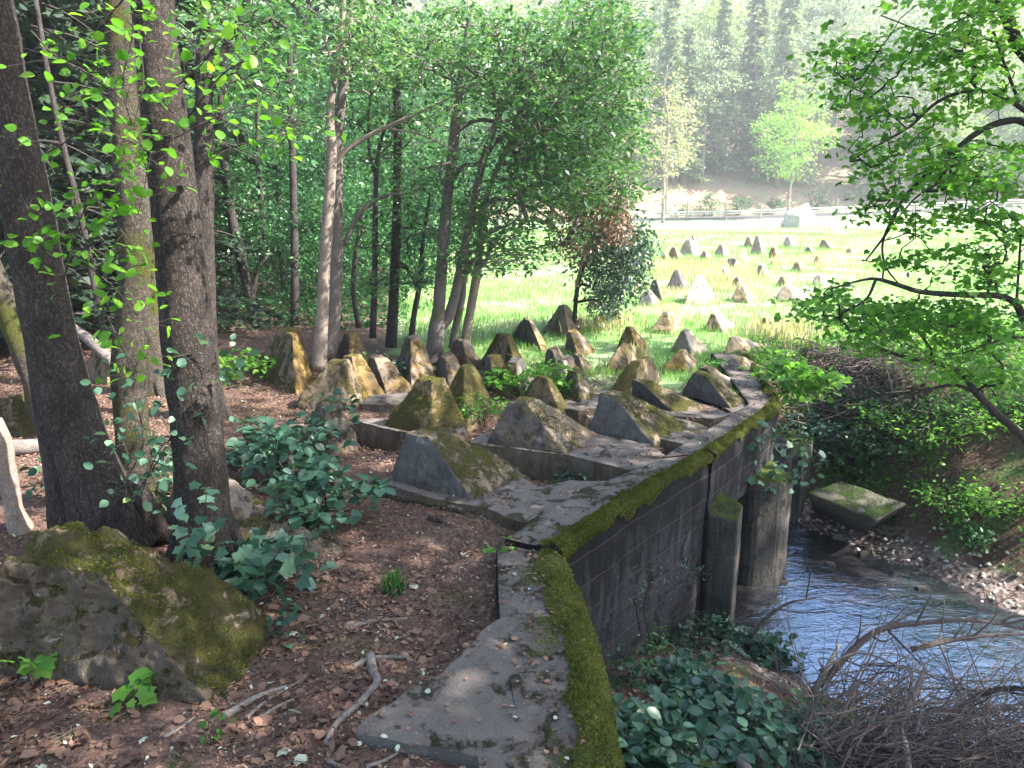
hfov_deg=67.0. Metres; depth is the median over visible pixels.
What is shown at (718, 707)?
bramble patch
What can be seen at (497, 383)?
leafy plant
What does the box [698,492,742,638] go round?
bridge pier
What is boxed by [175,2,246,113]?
forest tree
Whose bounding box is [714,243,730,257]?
dragons tooth
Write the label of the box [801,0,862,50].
pine tree
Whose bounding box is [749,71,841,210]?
lime green tree
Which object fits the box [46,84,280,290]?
understory tree
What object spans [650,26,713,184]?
spruce tree
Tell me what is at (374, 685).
surface root
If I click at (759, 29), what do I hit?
spruce tree
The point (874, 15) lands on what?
pine tree
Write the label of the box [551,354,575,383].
dragons tooth
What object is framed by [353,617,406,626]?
surface root
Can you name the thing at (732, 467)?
bridge wall
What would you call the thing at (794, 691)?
leafy plant
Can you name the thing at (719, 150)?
spruce tree
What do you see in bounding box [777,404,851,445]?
leafy plant
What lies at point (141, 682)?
maple seedling
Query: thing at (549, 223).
maple tree
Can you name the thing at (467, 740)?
wing wall
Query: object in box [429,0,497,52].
hillside tree
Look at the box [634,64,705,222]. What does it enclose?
yellowing tree
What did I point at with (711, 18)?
pine tree
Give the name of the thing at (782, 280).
dragons tooth
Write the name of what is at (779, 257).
dragons tooth
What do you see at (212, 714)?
maple seedling
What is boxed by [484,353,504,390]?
dragons tooth
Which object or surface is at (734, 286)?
dry meadow grass
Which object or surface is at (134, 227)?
alder tree
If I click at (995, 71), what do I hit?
hillside tree
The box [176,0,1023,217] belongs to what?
hillside
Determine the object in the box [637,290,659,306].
dragons tooth
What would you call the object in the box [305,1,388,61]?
pine tree
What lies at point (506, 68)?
hillside tree
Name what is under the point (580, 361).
dragons tooth
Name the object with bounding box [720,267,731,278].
dragons tooth
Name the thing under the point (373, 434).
footing rib
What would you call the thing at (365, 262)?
understory tree
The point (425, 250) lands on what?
understory tree
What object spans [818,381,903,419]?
leafy plant
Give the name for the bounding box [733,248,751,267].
dragons tooth
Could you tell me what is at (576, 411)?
footing rib
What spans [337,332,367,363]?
dragons tooth
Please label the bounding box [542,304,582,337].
dragons tooth
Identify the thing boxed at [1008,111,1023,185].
hillside tree
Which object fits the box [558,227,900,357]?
tall dry grass
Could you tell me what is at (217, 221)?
understory tree
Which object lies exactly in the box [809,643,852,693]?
fallen branch
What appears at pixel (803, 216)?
boulder
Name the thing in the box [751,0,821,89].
hillside tree
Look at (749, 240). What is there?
dragons tooth
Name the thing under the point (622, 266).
ivy bush
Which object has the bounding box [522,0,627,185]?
pine tree
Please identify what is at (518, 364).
dragons tooth
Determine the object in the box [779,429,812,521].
concrete pillar
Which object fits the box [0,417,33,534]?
broken stump
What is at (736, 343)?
dragons tooth
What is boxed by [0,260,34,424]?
leaning log
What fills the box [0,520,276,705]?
boulder
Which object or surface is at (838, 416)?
brush pile
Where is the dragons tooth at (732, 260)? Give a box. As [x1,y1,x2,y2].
[727,258,734,265]
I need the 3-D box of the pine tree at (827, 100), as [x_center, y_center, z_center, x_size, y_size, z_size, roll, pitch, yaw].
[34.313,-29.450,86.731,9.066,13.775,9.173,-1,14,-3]
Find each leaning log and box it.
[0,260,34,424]
[76,325,110,366]
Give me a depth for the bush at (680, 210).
82.45 m
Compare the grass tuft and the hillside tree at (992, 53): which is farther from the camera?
the hillside tree at (992, 53)
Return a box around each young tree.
[33,0,108,339]
[52,55,98,339]
[182,47,276,319]
[213,96,272,302]
[218,0,337,325]
[229,31,304,295]
[230,128,281,265]
[274,0,485,371]
[285,0,454,360]
[310,0,481,347]
[315,30,434,338]
[343,182,430,327]
[368,195,478,335]
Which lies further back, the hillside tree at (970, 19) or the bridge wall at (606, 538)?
the hillside tree at (970, 19)
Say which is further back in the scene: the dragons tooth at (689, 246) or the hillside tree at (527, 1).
the hillside tree at (527, 1)
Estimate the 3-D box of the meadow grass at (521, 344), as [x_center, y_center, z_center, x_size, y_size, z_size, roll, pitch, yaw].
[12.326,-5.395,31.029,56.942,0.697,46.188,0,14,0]
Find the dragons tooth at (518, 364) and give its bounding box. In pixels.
[492,357,533,397]
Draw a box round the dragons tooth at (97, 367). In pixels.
[87,347,110,384]
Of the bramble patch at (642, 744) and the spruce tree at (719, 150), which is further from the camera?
the spruce tree at (719, 150)
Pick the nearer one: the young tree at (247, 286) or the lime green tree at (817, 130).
the young tree at (247, 286)
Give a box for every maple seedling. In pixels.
[0,652,57,688]
[109,667,157,716]
[198,708,237,745]
[482,536,513,553]
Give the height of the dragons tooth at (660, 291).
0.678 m
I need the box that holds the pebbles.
[794,503,1023,606]
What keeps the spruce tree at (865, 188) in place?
on the hillside
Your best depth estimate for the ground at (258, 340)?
5.05 m
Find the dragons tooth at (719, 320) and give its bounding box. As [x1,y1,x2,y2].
[704,312,735,332]
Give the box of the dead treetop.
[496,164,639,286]
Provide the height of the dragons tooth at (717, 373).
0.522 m
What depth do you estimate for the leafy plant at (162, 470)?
5.71 m
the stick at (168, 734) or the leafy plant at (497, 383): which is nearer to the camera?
the stick at (168, 734)
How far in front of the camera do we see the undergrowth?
15.05 m
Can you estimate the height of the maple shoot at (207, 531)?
1.029 m
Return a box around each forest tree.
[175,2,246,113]
[230,0,374,128]
[360,3,454,176]
[390,44,458,189]
[407,50,521,194]
[460,95,528,225]
[468,55,566,231]
[513,104,589,230]
[559,122,611,228]
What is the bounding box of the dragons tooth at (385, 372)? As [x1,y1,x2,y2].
[368,354,410,393]
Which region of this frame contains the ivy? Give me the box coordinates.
[80,333,259,513]
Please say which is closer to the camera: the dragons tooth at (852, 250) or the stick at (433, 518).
the stick at (433, 518)
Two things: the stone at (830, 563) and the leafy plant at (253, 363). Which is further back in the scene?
the leafy plant at (253, 363)
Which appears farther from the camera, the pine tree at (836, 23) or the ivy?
the pine tree at (836, 23)
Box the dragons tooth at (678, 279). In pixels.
[667,269,688,290]
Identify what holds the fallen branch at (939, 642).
on the brushwood
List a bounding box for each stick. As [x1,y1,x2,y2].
[163,716,194,738]
[326,758,342,767]
[365,751,399,767]
[427,515,446,525]
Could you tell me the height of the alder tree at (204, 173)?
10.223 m
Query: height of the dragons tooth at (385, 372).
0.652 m
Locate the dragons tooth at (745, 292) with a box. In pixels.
[731,283,757,303]
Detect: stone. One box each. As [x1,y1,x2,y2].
[779,578,787,584]
[824,561,835,565]
[856,549,875,559]
[888,570,902,577]
[914,586,930,592]
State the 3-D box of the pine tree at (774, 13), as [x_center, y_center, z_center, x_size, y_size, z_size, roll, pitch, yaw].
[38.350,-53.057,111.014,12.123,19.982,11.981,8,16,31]
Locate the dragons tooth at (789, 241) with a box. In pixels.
[782,236,796,247]
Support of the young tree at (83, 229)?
on the ground at (258, 340)
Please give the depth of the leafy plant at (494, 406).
7.82 m
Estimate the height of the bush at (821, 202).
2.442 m
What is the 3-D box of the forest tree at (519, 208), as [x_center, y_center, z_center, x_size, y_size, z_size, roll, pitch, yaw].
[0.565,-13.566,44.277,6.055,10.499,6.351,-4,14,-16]
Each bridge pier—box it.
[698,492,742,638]
[737,460,792,586]
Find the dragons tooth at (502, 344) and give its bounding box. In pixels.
[479,333,526,369]
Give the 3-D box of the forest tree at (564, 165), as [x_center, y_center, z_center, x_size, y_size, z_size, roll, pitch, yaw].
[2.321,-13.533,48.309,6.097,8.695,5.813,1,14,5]
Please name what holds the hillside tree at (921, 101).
on the hillside
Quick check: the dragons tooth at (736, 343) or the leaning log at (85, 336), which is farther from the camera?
the dragons tooth at (736, 343)
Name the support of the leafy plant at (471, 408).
on the footing rib at (373, 434)
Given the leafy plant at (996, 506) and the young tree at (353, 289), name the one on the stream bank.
the leafy plant at (996, 506)
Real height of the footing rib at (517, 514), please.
0.445 m
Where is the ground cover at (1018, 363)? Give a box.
[730,318,1023,520]
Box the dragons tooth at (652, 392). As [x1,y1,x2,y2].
[631,378,706,411]
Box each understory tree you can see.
[0,70,103,253]
[0,125,112,263]
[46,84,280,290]
[58,41,273,235]
[180,11,299,264]
[185,0,388,278]
[192,117,305,308]
[213,33,390,296]
[225,12,445,283]
[245,165,389,319]
[248,106,420,303]
[248,137,390,296]
[272,44,445,195]
[343,63,505,272]
[344,148,454,298]
[360,121,491,288]
[365,163,472,311]
[412,126,523,284]
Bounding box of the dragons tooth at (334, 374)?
[295,358,363,410]
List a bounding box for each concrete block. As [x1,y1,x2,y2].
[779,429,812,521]
[808,481,904,532]
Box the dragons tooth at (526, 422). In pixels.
[487,396,596,481]
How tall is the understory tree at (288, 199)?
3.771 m
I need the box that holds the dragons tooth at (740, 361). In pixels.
[728,356,769,382]
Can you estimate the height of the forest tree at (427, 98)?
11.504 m
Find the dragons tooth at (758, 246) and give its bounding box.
[750,235,765,254]
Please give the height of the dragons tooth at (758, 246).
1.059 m
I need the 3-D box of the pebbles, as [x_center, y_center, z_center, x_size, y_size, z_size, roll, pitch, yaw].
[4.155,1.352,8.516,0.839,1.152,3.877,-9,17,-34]
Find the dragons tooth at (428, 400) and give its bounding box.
[384,376,466,430]
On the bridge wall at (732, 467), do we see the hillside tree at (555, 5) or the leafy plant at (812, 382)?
the leafy plant at (812, 382)
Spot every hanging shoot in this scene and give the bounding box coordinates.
[617,559,711,640]
[745,420,830,494]
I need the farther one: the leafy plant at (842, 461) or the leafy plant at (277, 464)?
the leafy plant at (842, 461)
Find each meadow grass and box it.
[284,225,1023,394]
[434,225,1023,331]
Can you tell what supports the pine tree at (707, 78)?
on the hillside
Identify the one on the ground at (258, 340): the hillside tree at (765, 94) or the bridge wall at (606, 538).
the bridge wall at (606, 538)
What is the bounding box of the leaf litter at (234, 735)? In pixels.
[0,347,770,767]
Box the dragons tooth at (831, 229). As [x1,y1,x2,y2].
[820,226,845,235]
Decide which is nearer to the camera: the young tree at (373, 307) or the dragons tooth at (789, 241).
the young tree at (373, 307)
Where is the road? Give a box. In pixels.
[492,205,1023,220]
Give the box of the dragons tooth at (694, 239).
[691,235,698,247]
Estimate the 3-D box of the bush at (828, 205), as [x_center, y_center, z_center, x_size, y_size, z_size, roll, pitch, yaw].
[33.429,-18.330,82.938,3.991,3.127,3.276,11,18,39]
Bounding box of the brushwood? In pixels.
[726,570,1023,767]
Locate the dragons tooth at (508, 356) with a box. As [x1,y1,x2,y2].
[504,352,513,364]
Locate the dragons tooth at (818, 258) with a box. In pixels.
[812,256,825,265]
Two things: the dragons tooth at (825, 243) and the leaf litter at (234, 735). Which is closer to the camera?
the leaf litter at (234, 735)
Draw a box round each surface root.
[223,685,286,716]
[244,674,308,719]
[258,692,307,717]
[323,651,380,745]
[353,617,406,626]
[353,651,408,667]
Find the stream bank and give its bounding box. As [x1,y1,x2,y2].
[604,322,1023,767]
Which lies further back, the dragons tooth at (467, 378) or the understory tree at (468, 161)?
the understory tree at (468, 161)
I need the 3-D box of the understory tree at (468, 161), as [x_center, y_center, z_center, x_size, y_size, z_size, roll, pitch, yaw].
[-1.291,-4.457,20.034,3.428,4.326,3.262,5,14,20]
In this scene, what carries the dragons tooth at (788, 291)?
on the ground at (258, 340)
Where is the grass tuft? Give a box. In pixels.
[372,566,409,597]
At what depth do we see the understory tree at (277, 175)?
16.04 m
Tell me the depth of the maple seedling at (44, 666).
3.65 m
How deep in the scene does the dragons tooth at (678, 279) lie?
18.96 m
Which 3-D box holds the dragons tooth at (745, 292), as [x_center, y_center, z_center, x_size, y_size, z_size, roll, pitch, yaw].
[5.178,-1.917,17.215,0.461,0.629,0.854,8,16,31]
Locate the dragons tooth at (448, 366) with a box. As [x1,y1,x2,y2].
[435,351,459,385]
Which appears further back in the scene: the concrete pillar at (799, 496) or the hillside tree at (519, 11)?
the hillside tree at (519, 11)
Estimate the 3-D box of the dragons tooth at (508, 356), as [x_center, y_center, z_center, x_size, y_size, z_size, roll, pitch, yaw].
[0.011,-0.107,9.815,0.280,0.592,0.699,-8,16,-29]
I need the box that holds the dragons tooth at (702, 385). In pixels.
[682,370,744,407]
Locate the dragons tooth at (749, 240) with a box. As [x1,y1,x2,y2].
[744,236,753,247]
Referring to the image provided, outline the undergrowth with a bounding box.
[0,250,411,339]
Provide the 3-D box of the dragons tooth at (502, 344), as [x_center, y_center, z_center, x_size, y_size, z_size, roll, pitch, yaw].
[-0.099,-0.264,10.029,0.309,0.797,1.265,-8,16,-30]
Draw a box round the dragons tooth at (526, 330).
[512,317,545,353]
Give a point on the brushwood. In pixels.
(1003, 739)
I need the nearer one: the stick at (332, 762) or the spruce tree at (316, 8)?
the stick at (332, 762)
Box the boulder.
[780,203,818,227]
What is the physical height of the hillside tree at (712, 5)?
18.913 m
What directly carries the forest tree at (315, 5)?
on the ground at (258, 340)
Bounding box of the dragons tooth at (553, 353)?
[544,346,562,366]
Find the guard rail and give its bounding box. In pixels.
[629,199,1023,218]
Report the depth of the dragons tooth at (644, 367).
8.98 m
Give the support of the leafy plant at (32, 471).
on the ground at (258, 340)
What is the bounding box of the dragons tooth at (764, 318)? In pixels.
[762,317,783,324]
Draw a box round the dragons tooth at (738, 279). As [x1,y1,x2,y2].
[732,276,744,285]
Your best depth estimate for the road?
75.11 m
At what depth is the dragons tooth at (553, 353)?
10.29 m
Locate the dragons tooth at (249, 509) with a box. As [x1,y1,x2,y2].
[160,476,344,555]
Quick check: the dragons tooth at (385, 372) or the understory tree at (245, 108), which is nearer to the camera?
the dragons tooth at (385, 372)
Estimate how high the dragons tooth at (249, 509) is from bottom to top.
0.746 m
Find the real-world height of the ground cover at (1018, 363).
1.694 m
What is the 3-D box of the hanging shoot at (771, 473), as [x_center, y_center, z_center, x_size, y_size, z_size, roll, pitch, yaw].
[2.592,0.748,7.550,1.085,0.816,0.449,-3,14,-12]
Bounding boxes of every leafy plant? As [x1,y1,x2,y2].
[19,458,44,497]
[151,436,172,508]
[156,473,172,502]
[191,527,310,595]
[218,345,276,385]
[225,415,357,498]
[226,411,299,466]
[259,460,395,535]
[266,598,312,648]
[286,387,360,449]
[362,349,405,375]
[457,392,510,425]
[461,404,480,424]
[482,364,534,390]
[504,358,582,398]
[541,465,585,482]
[605,643,657,695]
[635,619,675,654]
[669,610,745,661]
[698,356,776,380]
[716,623,809,672]
[748,344,805,367]
[753,355,852,404]
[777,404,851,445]
[783,688,875,741]
[794,392,874,430]
[812,429,891,475]
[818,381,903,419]
[830,419,925,464]
[846,394,997,450]
[906,479,996,523]
[915,385,1023,435]
[940,508,1023,557]
[952,476,1023,530]
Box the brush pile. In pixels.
[743,326,964,468]
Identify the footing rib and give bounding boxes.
[353,418,467,454]
[361,392,407,414]
[378,476,605,530]
[470,431,664,481]
[565,390,609,428]
[588,415,708,454]
[638,394,733,427]
[682,385,745,412]
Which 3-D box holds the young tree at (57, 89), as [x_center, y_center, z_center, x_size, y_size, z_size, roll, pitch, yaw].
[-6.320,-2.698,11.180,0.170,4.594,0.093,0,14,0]
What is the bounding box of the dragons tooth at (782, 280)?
[777,275,792,286]
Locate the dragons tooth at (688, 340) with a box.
[672,329,707,355]
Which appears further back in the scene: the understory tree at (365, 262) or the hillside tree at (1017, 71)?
the hillside tree at (1017, 71)
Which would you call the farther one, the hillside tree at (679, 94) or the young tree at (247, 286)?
the hillside tree at (679, 94)
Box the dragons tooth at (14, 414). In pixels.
[0,393,35,438]
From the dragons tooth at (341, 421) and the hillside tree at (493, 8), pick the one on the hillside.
the hillside tree at (493, 8)
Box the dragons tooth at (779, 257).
[771,254,784,265]
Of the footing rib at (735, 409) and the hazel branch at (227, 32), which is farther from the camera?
the footing rib at (735, 409)
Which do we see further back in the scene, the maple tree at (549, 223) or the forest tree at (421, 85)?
the forest tree at (421, 85)
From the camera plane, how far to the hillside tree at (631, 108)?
84.70 m
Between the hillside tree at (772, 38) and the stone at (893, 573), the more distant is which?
the hillside tree at (772, 38)
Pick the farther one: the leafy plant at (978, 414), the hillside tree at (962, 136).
the hillside tree at (962, 136)
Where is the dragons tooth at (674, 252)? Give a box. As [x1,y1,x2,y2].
[669,246,682,259]
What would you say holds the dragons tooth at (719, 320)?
on the ground at (258, 340)
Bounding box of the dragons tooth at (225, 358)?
[218,348,231,380]
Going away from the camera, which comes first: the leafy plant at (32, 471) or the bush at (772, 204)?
the leafy plant at (32, 471)
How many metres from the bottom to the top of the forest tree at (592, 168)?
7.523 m
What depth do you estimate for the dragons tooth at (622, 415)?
7.21 m
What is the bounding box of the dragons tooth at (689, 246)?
[680,238,700,256]
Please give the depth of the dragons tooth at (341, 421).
7.00 m
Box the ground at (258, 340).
[0,204,1023,767]
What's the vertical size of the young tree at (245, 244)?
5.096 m
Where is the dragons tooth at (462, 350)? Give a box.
[450,338,480,369]
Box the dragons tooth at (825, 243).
[818,239,837,249]
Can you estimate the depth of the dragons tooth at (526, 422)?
6.88 m
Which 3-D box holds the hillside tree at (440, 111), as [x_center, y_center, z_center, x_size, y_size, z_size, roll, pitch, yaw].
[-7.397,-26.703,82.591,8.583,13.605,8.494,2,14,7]
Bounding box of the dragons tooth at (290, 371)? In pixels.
[250,326,313,394]
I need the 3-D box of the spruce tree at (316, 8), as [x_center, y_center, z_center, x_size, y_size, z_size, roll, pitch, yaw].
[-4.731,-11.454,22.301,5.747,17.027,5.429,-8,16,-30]
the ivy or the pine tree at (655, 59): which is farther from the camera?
the pine tree at (655, 59)
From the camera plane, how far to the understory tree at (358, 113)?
23.06 m
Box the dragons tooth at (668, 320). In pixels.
[652,309,682,334]
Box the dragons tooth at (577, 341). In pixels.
[565,329,594,355]
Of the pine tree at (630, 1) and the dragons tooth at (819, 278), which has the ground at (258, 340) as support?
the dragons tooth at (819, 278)
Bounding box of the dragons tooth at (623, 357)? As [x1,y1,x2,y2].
[605,343,637,375]
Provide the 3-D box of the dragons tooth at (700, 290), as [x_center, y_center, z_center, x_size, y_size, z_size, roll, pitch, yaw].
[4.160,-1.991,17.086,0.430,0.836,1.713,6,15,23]
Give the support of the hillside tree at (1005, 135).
on the hillside
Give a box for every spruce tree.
[0,0,117,340]
[0,0,234,322]
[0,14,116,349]
[33,0,283,331]
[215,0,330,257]
[270,0,441,267]
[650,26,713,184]
[693,0,745,175]
[724,0,774,168]
[742,0,824,189]
[838,42,900,198]
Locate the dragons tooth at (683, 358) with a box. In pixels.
[661,349,697,374]
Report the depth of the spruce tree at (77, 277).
10.25 m
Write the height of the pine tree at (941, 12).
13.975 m
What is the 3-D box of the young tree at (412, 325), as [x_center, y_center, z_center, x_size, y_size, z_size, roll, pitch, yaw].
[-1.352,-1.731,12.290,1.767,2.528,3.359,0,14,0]
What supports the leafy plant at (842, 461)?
on the stream bank
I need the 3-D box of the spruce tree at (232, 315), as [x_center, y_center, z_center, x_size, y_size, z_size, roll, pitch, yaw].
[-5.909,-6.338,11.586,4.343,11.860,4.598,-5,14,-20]
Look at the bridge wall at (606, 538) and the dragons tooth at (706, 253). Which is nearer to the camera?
the bridge wall at (606, 538)
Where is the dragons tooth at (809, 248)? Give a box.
[806,246,816,253]
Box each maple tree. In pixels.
[370,0,650,365]
[431,6,657,347]
[433,0,667,342]
[770,0,1023,443]
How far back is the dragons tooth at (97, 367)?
9.35 m
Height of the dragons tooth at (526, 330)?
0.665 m
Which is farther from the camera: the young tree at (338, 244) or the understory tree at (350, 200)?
the understory tree at (350, 200)
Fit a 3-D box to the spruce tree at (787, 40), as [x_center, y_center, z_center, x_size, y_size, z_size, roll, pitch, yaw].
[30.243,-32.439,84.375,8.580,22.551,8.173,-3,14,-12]
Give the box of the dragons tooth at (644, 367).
[610,356,659,394]
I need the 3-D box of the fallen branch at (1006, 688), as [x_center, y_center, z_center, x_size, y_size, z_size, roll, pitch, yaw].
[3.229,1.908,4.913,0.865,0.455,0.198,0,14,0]
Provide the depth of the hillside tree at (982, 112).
86.48 m
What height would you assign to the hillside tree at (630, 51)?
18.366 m
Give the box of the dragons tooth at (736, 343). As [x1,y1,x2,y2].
[723,336,768,354]
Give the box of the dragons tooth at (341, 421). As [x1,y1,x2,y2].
[301,400,360,453]
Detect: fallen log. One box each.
[12,439,39,454]
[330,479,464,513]
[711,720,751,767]
[735,642,809,673]
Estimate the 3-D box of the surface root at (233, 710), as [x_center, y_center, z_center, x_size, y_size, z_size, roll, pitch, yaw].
[-1.161,1.425,3.497,0.057,0.043,0.313,11,17,38]
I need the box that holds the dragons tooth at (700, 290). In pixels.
[684,274,714,304]
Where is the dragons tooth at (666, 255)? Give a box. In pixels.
[660,251,668,260]
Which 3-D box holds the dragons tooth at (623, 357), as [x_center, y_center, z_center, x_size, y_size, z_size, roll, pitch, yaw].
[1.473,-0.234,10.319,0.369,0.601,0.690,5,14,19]
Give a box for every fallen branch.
[748,546,835,638]
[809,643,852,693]
[818,629,1023,717]
[821,577,1023,687]
[882,666,938,753]
[899,727,911,767]
[908,593,1023,712]
[949,685,1023,713]
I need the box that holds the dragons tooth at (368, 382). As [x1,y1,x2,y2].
[342,353,384,399]
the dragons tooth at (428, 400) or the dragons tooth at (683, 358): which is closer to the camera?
the dragons tooth at (428, 400)
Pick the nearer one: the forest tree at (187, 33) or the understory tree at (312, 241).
the understory tree at (312, 241)
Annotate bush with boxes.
[555,207,669,330]
[666,204,692,216]
[693,190,727,215]
[726,195,754,215]
[762,196,785,213]
[803,186,832,209]
[809,198,840,211]
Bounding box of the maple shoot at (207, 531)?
[167,461,338,613]
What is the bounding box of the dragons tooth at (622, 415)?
[588,389,689,451]
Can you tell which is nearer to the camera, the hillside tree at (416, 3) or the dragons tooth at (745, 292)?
the dragons tooth at (745, 292)
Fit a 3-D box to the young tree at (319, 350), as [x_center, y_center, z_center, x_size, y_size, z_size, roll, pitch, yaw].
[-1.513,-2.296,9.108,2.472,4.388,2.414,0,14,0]
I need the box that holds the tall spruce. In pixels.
[645,0,690,213]
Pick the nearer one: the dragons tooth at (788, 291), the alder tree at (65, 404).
the alder tree at (65, 404)
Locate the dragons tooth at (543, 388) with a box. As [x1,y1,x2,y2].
[524,375,567,414]
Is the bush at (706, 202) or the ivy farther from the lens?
the bush at (706, 202)
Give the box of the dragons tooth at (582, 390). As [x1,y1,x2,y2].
[559,366,594,402]
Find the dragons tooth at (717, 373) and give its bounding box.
[698,365,731,388]
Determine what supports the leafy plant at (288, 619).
on the ground at (258, 340)
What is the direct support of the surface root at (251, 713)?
on the ground at (258, 340)
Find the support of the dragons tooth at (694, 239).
on the ground at (258, 340)
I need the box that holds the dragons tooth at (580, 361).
[572,353,591,373]
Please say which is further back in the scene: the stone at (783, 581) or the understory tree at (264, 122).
the understory tree at (264, 122)
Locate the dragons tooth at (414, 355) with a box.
[396,334,435,388]
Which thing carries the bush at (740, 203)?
on the hillside
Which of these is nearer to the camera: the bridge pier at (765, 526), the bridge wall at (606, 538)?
the bridge wall at (606, 538)
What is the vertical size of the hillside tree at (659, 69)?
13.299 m
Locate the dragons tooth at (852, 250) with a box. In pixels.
[845,247,856,255]
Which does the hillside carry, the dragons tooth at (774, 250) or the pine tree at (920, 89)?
the pine tree at (920, 89)
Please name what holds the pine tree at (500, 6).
on the hillside
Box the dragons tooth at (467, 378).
[450,361,488,434]
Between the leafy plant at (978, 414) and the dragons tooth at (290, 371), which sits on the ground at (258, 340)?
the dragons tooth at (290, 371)
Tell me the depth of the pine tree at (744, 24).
90.35 m
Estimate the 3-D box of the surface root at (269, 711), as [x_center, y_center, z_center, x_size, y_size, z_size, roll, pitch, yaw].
[-1.030,1.435,3.453,0.031,0.021,0.263,11,17,39]
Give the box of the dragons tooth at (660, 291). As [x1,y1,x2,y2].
[649,279,669,300]
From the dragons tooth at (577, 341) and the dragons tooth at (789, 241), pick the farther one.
the dragons tooth at (789, 241)
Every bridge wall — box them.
[505,449,713,661]
[662,352,792,529]
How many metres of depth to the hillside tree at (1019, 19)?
102.20 m
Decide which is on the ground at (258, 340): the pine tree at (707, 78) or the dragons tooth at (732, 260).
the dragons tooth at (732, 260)
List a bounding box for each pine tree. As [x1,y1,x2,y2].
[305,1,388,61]
[380,0,456,55]
[384,6,458,72]
[405,0,444,14]
[443,0,489,31]
[463,0,537,47]
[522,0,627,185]
[581,0,653,16]
[613,0,707,160]
[627,22,702,172]
[637,0,685,24]
[660,0,706,24]
[675,36,751,181]
[679,1,744,55]
[696,17,760,142]
[714,44,774,151]
[734,0,781,38]
[755,8,836,107]
[765,0,854,111]
[768,0,805,69]
[777,25,861,173]
[777,57,863,180]
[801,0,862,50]
[802,0,892,127]
[829,9,903,152]
[834,14,912,159]
[840,0,898,64]
[854,31,970,202]
[864,0,925,43]
[872,9,929,127]
[878,0,992,175]
[884,0,927,25]
[891,19,982,165]
[896,0,968,35]
[906,37,939,143]
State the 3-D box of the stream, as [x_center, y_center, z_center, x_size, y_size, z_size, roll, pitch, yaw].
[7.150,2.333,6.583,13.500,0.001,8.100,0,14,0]
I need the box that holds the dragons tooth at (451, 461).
[392,424,531,498]
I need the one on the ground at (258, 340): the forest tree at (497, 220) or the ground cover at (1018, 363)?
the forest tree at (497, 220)
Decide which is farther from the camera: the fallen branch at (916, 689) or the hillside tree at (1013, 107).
the hillside tree at (1013, 107)
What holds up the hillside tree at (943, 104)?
on the hillside
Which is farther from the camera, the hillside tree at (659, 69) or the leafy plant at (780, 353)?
the hillside tree at (659, 69)
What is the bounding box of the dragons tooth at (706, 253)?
[700,250,711,259]
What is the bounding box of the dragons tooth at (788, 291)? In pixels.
[775,284,810,301]
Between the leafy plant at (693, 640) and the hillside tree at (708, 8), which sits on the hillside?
the hillside tree at (708, 8)
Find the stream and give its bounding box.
[695,521,1023,759]
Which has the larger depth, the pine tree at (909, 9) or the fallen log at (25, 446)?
the pine tree at (909, 9)
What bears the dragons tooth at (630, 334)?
on the ground at (258, 340)
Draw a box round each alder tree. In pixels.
[0,0,170,546]
[102,0,158,506]
[132,0,165,397]
[133,0,244,569]
[175,0,336,421]
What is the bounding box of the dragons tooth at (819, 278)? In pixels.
[812,274,828,285]
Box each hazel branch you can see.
[0,0,203,234]
[0,151,197,387]
[140,1,345,172]
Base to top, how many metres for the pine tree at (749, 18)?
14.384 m
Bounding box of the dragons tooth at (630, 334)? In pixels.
[616,326,647,352]
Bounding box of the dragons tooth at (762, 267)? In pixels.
[754,264,769,277]
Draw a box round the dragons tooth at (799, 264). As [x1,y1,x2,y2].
[791,261,806,272]
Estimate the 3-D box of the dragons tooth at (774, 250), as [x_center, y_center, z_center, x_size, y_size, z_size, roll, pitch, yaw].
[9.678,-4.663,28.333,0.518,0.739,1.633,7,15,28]
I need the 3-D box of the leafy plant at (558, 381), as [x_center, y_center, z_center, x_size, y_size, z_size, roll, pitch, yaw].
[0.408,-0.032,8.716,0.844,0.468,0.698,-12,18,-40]
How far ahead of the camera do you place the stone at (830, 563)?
8.23 m
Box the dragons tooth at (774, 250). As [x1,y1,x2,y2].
[769,246,782,257]
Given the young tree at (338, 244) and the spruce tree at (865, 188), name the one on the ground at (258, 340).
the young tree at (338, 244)
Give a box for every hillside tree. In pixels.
[300,0,339,22]
[387,0,465,114]
[409,73,478,182]
[413,3,459,71]
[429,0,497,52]
[439,43,512,164]
[465,16,539,175]
[469,16,529,122]
[473,0,526,44]
[486,0,556,66]
[488,0,546,34]
[491,0,549,40]
[532,0,588,38]
[533,58,598,155]
[578,51,654,166]
[579,3,656,110]
[631,13,673,119]
[647,52,707,130]
[674,0,747,129]
[680,0,750,125]
[723,51,776,118]
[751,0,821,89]
[829,0,875,78]
[837,76,905,143]
[896,61,959,117]
[915,89,992,201]
[925,68,1008,150]
[927,62,984,128]
[937,3,989,51]
[944,19,1023,162]
[965,103,1023,197]
[969,25,1018,82]
[979,53,1023,110]
[980,76,1023,185]
[984,4,1023,82]
[1006,29,1023,81]
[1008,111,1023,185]
[1015,63,1023,136]
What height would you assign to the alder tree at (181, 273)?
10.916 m
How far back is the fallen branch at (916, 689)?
4.74 m
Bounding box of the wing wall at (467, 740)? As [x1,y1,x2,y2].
[354,539,625,767]
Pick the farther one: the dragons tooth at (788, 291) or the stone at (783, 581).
the dragons tooth at (788, 291)
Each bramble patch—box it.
[611,684,738,767]
[626,646,734,700]
[649,664,802,767]
[743,687,848,767]

